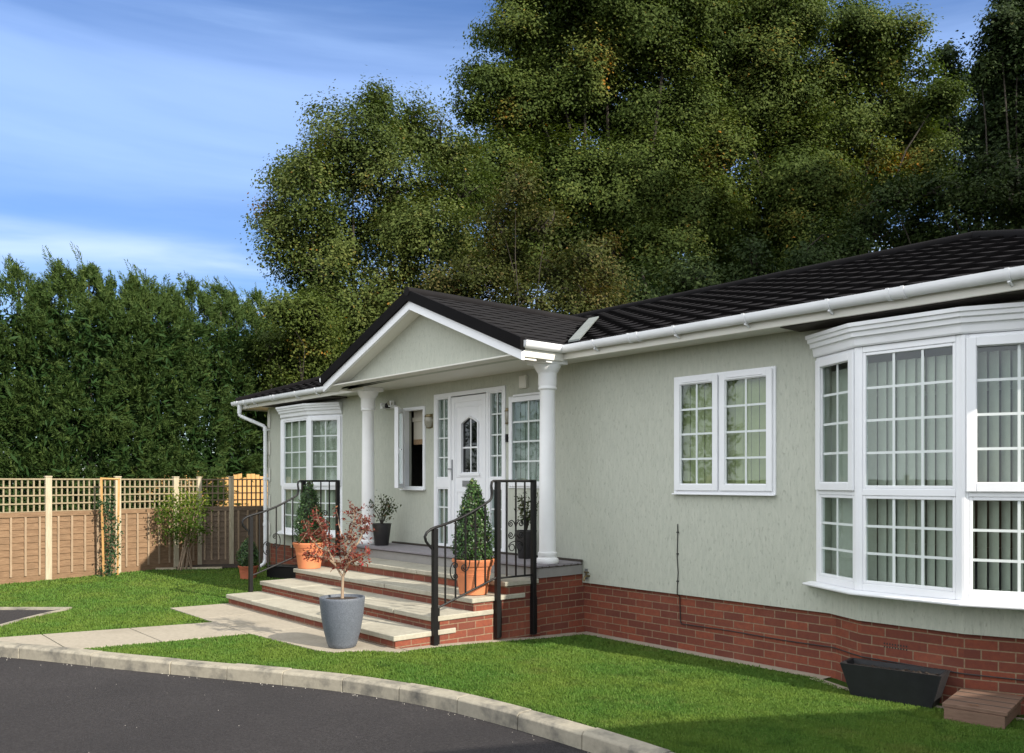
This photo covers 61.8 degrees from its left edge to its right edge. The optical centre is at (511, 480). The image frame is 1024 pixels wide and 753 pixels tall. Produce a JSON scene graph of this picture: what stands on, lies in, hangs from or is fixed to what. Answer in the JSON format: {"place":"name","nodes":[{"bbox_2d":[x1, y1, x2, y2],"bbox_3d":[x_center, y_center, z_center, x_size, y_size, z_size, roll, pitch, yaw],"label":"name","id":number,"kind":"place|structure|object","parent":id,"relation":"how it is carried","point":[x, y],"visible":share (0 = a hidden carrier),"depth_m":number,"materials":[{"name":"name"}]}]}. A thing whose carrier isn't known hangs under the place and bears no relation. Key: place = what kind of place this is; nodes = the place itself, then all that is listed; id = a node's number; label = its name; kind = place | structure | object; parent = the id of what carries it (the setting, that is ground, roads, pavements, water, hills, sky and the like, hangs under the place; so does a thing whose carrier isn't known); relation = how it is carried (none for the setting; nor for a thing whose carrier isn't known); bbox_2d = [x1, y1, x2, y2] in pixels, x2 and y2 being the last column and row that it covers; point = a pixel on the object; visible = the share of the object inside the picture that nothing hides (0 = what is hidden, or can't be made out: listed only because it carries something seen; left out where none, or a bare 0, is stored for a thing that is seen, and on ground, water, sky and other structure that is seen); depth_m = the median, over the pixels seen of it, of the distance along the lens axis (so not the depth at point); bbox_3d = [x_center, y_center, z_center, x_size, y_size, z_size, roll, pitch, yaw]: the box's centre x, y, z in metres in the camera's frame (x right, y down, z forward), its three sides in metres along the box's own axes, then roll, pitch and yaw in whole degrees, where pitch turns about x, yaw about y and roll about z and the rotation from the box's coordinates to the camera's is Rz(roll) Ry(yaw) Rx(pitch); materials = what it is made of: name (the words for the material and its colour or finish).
{"place":"outdoors","nodes":[
{"label":"outdoors","id":0,"kind":"place"},
{"bbox_2d":[0,610,54,623],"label":"driveway","id":1,"kind":"structure","parent":0,"point":[8,615],"depth_m":10.22,"materials":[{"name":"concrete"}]},
{"bbox_2d":[0,603,407,652],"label":"path","id":2,"kind":"structure","parent":0,"point":[228,619],"depth_m":8.90,"materials":[{"name":"concrete"}]},
{"bbox_2d":[298,500,374,648],"bbox_3d":[-1.665,0.875,8.226,0.769,1.422,0.535,0,0,2],"label":"maple planter","id":3,"kind":"object","parent":2,"relation":"on","point":[342,615],"visible":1,"depth_m":8.12,"materials":[{"name":"ceramic"}]},
{"bbox_2d":[0,657,589,752],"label":"road","id":4,"kind":"structure","parent":0,"point":[50,707],"depth_m":6.10,"materials":[{"name":"grey asphalt"}]},
{"bbox_2d":[0,0,1009,465],"label":"sky","id":5,"kind":"structure","parent":0,"point":[134,130],"materials":[{"name":"blue"}]},
{"bbox_2d":[0,562,1023,752],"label":"lawn","id":6,"kind":"structure","parent":0,"point":[838,682],"depth_m":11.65,"materials":[{"name":"green plant"}]},
{"bbox_2d":[0,607,71,626],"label":"driveway edging","id":7,"kind":"object","parent":6,"relation":"on","point":[57,609],"visible":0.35,"depth_m":10.57,"materials":[{"name":"concrete"}]},
{"bbox_2d":[0,476,197,583],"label":"panel fence","id":8,"kind":"object","parent":6,"relation":"on","point":[47,543],"visible":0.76,"depth_m":14.25,"materials":[{"name":"brown wood"}]},
{"bbox_2d":[95,488,123,576],"bbox_3d":[-6.774,0.963,14.383,0.301,1.680,0.433,0,0,43],"label":"climbing plant","id":9,"kind":"object","parent":6,"relation":"on","point":[109,514],"visible":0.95,"depth_m":14.38,"materials":[{"name":"green plant"}]},
{"bbox_2d":[100,477,119,576],"bbox_3d":[-6.758,0.785,14.436,0.103,1.691,0.361,0,0,31],"label":"timber trellis","id":10,"kind":"object","parent":6,"relation":"on","point":[118,511],"visible":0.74,"depth_m":14.32,"materials":[{"name":"beige wood"}]},
{"bbox_2d":[155,567,221,569],"bbox_3d":[-5.853,1.597,15.514,1.150,0.065,0.055,0,0,-9],"label":"bed edging","id":11,"kind":"object","parent":6,"relation":"on","point":[171,568],"visible":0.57,"depth_m":15.50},
{"bbox_2d":[137,471,267,508],"bbox_3d":[-5.510,0.729,20.956,7.012,2.002,0.146,0,0,-41],"label":"close board fence","id":12,"kind":"object","parent":6,"relation":"on","point":[248,476],"visible":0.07,"depth_m":20.27,"materials":[{"name":"beige wood"}]},
{"bbox_2d":[180,564,239,567],"bbox_3d":[-5.735,1.562,15.942,1.473,0.045,0.753,0,0,-8],"label":"flower bed","id":13,"kind":"object","parent":6,"relation":"on","point":[222,565],"visible":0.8,"depth_m":15.74,"materials":[{"name":"soil"}]},
{"bbox_2d":[151,483,217,569],"bbox_3d":[-5.914,0.824,15.415,1.266,1.578,0.896,0,0,-41],"label":"garden shrub","id":14,"kind":"object","parent":13,"relation":"on","point":[189,524],"visible":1,"depth_m":15.34,"materials":[{"name":"green plant"}]},
{"bbox_2d":[196,476,269,564],"bbox_3d":[-4.858,0.804,16.888,2.601,1.792,0.308,0,0,-35],"label":"panel fence","id":15,"kind":"object","parent":6,"relation":"on","point":[224,541],"visible":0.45,"depth_m":16.36,"materials":[{"name":"brown wood"}]},
{"bbox_2d":[236,538,260,578],"bbox_3d":[-4.308,1.256,14.023,0.413,0.688,0.403,0,0,-41],"label":"potted topiary","id":16,"kind":"object","parent":6,"relation":"on","point":[242,559],"visible":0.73,"depth_m":13.92,"materials":[{"name":"plant"}]},
{"bbox_2d":[266,564,297,578],"bbox_3d":[-3.702,1.502,14.140,0.684,0.215,0.304,0,0,25],"label":"storage box","id":17,"kind":"object","parent":6,"relation":"on","point":[284,571],"visible":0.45,"depth_m":14.03,"materials":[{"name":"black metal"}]},
{"bbox_2d":[226,555,583,648],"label":"entrance steps","id":18,"kind":"structure","parent":6,"relation":"on","point":[397,606],"depth_m":9.47,"materials":[{"name":"stone"}]},
{"bbox_2d":[241,480,339,591],"bbox_3d":[-2.999,0.818,11.682,1.450,1.664,0.050,0,0,-41],"label":"handrail","id":19,"kind":"object","parent":18,"relation":"attached to","point":[249,530],"visible":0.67,"depth_m":11.52,"materials":[{"name":"black metal"}]},
{"bbox_2d":[292,480,324,568],"bbox_3d":[-2.775,0.591,11.715,0.448,1.204,0.456,0,0,-41],"label":"potted topiary","id":20,"kind":"object","parent":18,"relation":"on","point":[309,499],"visible":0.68,"depth_m":11.60,"materials":[{"name":"plant"}]},
{"bbox_2d":[448,478,493,595],"bbox_3d":[-0.415,0.579,9.048,0.477,1.228,0.493,0,0,-41],"label":"potted topiary","id":21,"kind":"object","parent":18,"relation":"on","point":[473,498],"visible":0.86,"depth_m":8.92,"materials":[{"name":"plant"}]},
{"bbox_2d":[423,480,536,645],"bbox_3d":[-0.283,0.818,8.765,1.512,1.664,0.055,0,0,-41],"label":"handrail","id":22,"kind":"object","parent":18,"relation":"attached to","point":[435,614],"visible":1,"depth_m":8.85,"materials":[{"name":"black metal"}]},
{"bbox_2d":[401,631,1023,719],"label":"paving edge","id":23,"kind":"object","parent":6,"relation":"on","point":[818,676],"visible":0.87,"depth_m":8.46,"materials":[{"name":"concrete"}]},
{"bbox_2d":[840,657,950,708],"bbox_3d":[2.977,1.587,6.666,0.745,0.285,0.275,0,0,40],"label":"garden trough","id":24,"kind":"object","parent":6,"relation":"on","point":[921,686],"visible":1,"depth_m":6.58,"materials":[{"name":"dark grey plastic"},{"name":"soil"}]},
{"bbox_2d":[942,688,1023,729],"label":"timber step","id":25,"kind":"object","parent":6,"relation":"on","point":[995,709],"visible":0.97,"depth_m":6.02,"materials":[{"name":"brown wood"}]},
{"label":"ground","id":26,"kind":"structure","parent":0,"visible":0},
{"bbox_2d":[0,242,314,512],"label":"conifer hedge","id":27,"kind":"object","parent":26,"relation":"on","point":[112,370],"visible":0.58,"depth_m":18.36,"materials":[{"name":"green plant"}]},
{"bbox_2d":[231,283,359,423],"bbox_3d":[-5.326,-1.452,20.883,3.363,6.567,3.939,0,0,19],"label":"yellowing bush","id":28,"kind":"object","parent":26,"relation":"on","point":[305,322],"visible":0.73,"depth_m":20.37,"materials":[{"name":"green plant"}]},
{"bbox_2d":[235,65,508,352],"bbox_3d":[-3.810,-4.863,23.851,7.505,13.414,5.286,0,0,-1],"label":"oak tree","id":29,"kind":"object","parent":26,"relation":"on","point":[328,254],"visible":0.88,"depth_m":23.08,"materials":[{"name":"green plant"}]},
{"bbox_2d":[415,150,642,314],"bbox_3d":[0.571,-3.197,22.499,6.580,10.069,3.956,0,0,-10],"label":"turning tree","id":30,"kind":"object","parent":26,"relation":"on","point":[483,274],"visible":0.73,"depth_m":22.01,"materials":[{"name":"green plant"}]},
{"bbox_2d":[434,0,764,308],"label":"oak tree","id":31,"kind":"object","parent":26,"relation":"on","point":[550,95],"visible":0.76,"depth_m":29.93,"materials":[{"name":"green plant"}]},
{"bbox_2d":[231,229,1023,714],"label":"park home","id":32,"kind":"object","parent":26,"relation":"on","point":[829,453],"visible":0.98,"depth_m":8.40,"materials":[{"name":"paint"}]},
{"bbox_2d":[276,402,342,537],"bbox_3d":[-3.561,-0.177,14.616,0.487,2.202,2.288,0,0,-41],"label":"bay window","id":33,"kind":"structure","parent":32,"relation":"in","point":[311,449],"depth_m":14.24,"materials":[{"name":"white plastic"}]},
{"bbox_2d":[366,494,400,545],"bbox_3d":[-1.838,0.522,12.217,0.449,0.792,0.328,0,0,19],"label":"porch planter","id":34,"kind":"object","parent":32,"relation":"on","point":[381,533],"visible":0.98,"depth_m":12.16,"materials":[{"name":"stone"}]},
{"bbox_2d":[380,400,395,409],"bbox_3d":[-1.861,-1.138,12.779,0.127,0.116,0.302,0,0,-41],"label":"security light","id":35,"kind":"object","parent":32,"relation":"attached to","point":[389,404],"visible":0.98,"depth_m":12.75,"materials":[{"name":"white metal"}]},
{"bbox_2d":[394,406,425,489],"bbox_3d":[-1.492,-0.466,12.280,0.559,1.201,0.600,0,0,-41],"label":"casement window","id":36,"kind":"structure","parent":32,"relation":"in","point":[401,416],"depth_m":12.44,"materials":[{"name":"white plastic"}]},
{"bbox_2d":[424,414,432,427],"bbox_3d":[-1.188,-0.844,12.033,0.081,0.203,0.152,0,0,-41],"label":"wall lamp","id":37,"kind":"object","parent":32,"relation":"attached to","point":[428,420],"visible":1,"depth_m":12.00,"materials":[{"name":"beige glass"}]},
{"bbox_2d":[447,393,485,544],"bbox_3d":[-0.588,-0.131,11.392,0.108,2.013,0.785,0,0,-41],"label":"front door","id":38,"kind":"structure","parent":32,"relation":"in","point":[468,413],"depth_m":11.43,"materials":[{"name":"white plastic"}]},
{"bbox_2d":[505,408,508,423],"bbox_3d":[-0.069,-0.819,10.758,0.047,0.203,0.083,0,0,-41],"label":"wall lamp","id":39,"kind":"object","parent":32,"relation":"attached to","point":[506,415],"visible":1,"depth_m":10.74,"materials":[{"name":"white glass"}]},
{"bbox_2d":[519,375,527,388],"bbox_3d":[0.141,-1.218,10.512,0.050,0.155,0.130,0,0,-41],"label":"alarm box","id":40,"kind":"object","parent":32,"relation":"attached to","point":[523,381],"visible":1,"depth_m":10.47,"materials":[{"name":"beige plastic"}]},
{"bbox_2d":[508,392,539,487],"bbox_3d":[0.220,-0.490,10.471,0.116,1.160,0.755,0,0,-41],"label":"casement window","id":41,"kind":"structure","parent":32,"relation":"in","point":[526,420],"depth_m":10.61,"materials":[{"name":"white plastic"}]},
{"bbox_2d":[514,492,538,558],"bbox_3d":[0.190,0.515,10.171,0.369,0.807,0.337,0,0,-41],"label":"porch planter","id":42,"kind":"object","parent":32,"relation":"on","point":[521,554],"visible":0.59,"depth_m":10.10,"materials":[{"name":"stone"}]},
{"bbox_2d":[583,568,589,580],"bbox_3d":[0.844,1.063,9.672,0.070,0.136,0.114,0,0,20],"label":"garden tap","id":43,"kind":"object","parent":32,"relation":"attached to","point":[586,572],"visible":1,"depth_m":9.67,"materials":[{"name":"metal"}]},
{"bbox_2d":[672,366,775,495],"bbox_3d":[2.063,-0.461,8.337,0.125,1.198,1.185,0,0,-41],"label":"casement window","id":44,"kind":"structure","parent":32,"relation":"in","point":[705,406],"depth_m":8.30,"materials":[{"name":"white plastic"}]},
{"bbox_2d":[676,524,1023,680],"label":"cable","id":45,"kind":"object","parent":32,"relation":"attached to","point":[677,553],"visible":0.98,"depth_m":7.71,"materials":[{"name":"black rubber"}]},
{"bbox_2d":[802,302,1023,609],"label":"bay window","id":46,"kind":"structure","parent":32,"relation":"in","point":[853,490],"depth_m":6.65,"materials":[{"name":"white plastic"}]},
{"bbox_2d":[601,210,880,305],"bbox_3d":[6.871,-3.240,25.482,9.509,10.151,4.484,0,0,3],"label":"dark tree","id":47,"kind":"object","parent":26,"relation":"on","point":[846,245],"visible":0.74,"depth_m":25.25,"materials":[{"name":"green plant"}]},
{"bbox_2d":[540,213,1013,309],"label":"woodland","id":48,"kind":"object","parent":26,"relation":"on","point":[894,237],"depth_m":37.14,"materials":[{"name":"green plant"}]},
{"bbox_2d":[667,0,979,285],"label":"oak tree","id":49,"kind":"object","parent":26,"relation":"on","point":[798,116],"visible":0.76,"depth_m":31.65,"materials":[{"name":"green plant"}]},
{"bbox_2d":[830,140,1023,251],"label":"dark tree","id":50,"kind":"object","parent":26,"relation":"on","point":[982,201],"visible":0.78,"depth_m":26.38,"materials":[{"name":"green plant"}]},
{"bbox_2d":[921,30,1023,225],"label":"dark tree","id":51,"kind":"object","parent":26,"relation":"on","point":[950,54],"visible":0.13,"depth_m":42.89,"materials":[{"name":"green plant"}]},
{"bbox_2d":[945,0,1023,221],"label":"dark tree","id":52,"kind":"object","parent":26,"relation":"on","point":[996,73],"visible":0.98,"depth_m":39.47,"materials":[{"name":"green plant"}]},
{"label":"kerb bedding","id":53,"kind":"structure","parent":26,"relation":"on","visible":0},
{"bbox_2d":[0,641,673,752],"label":"kerb","id":54,"kind":"structure","parent":53,"relation":"on","point":[587,738],"depth_m":6.79,"materials":[{"name":"concrete"}]}
]}

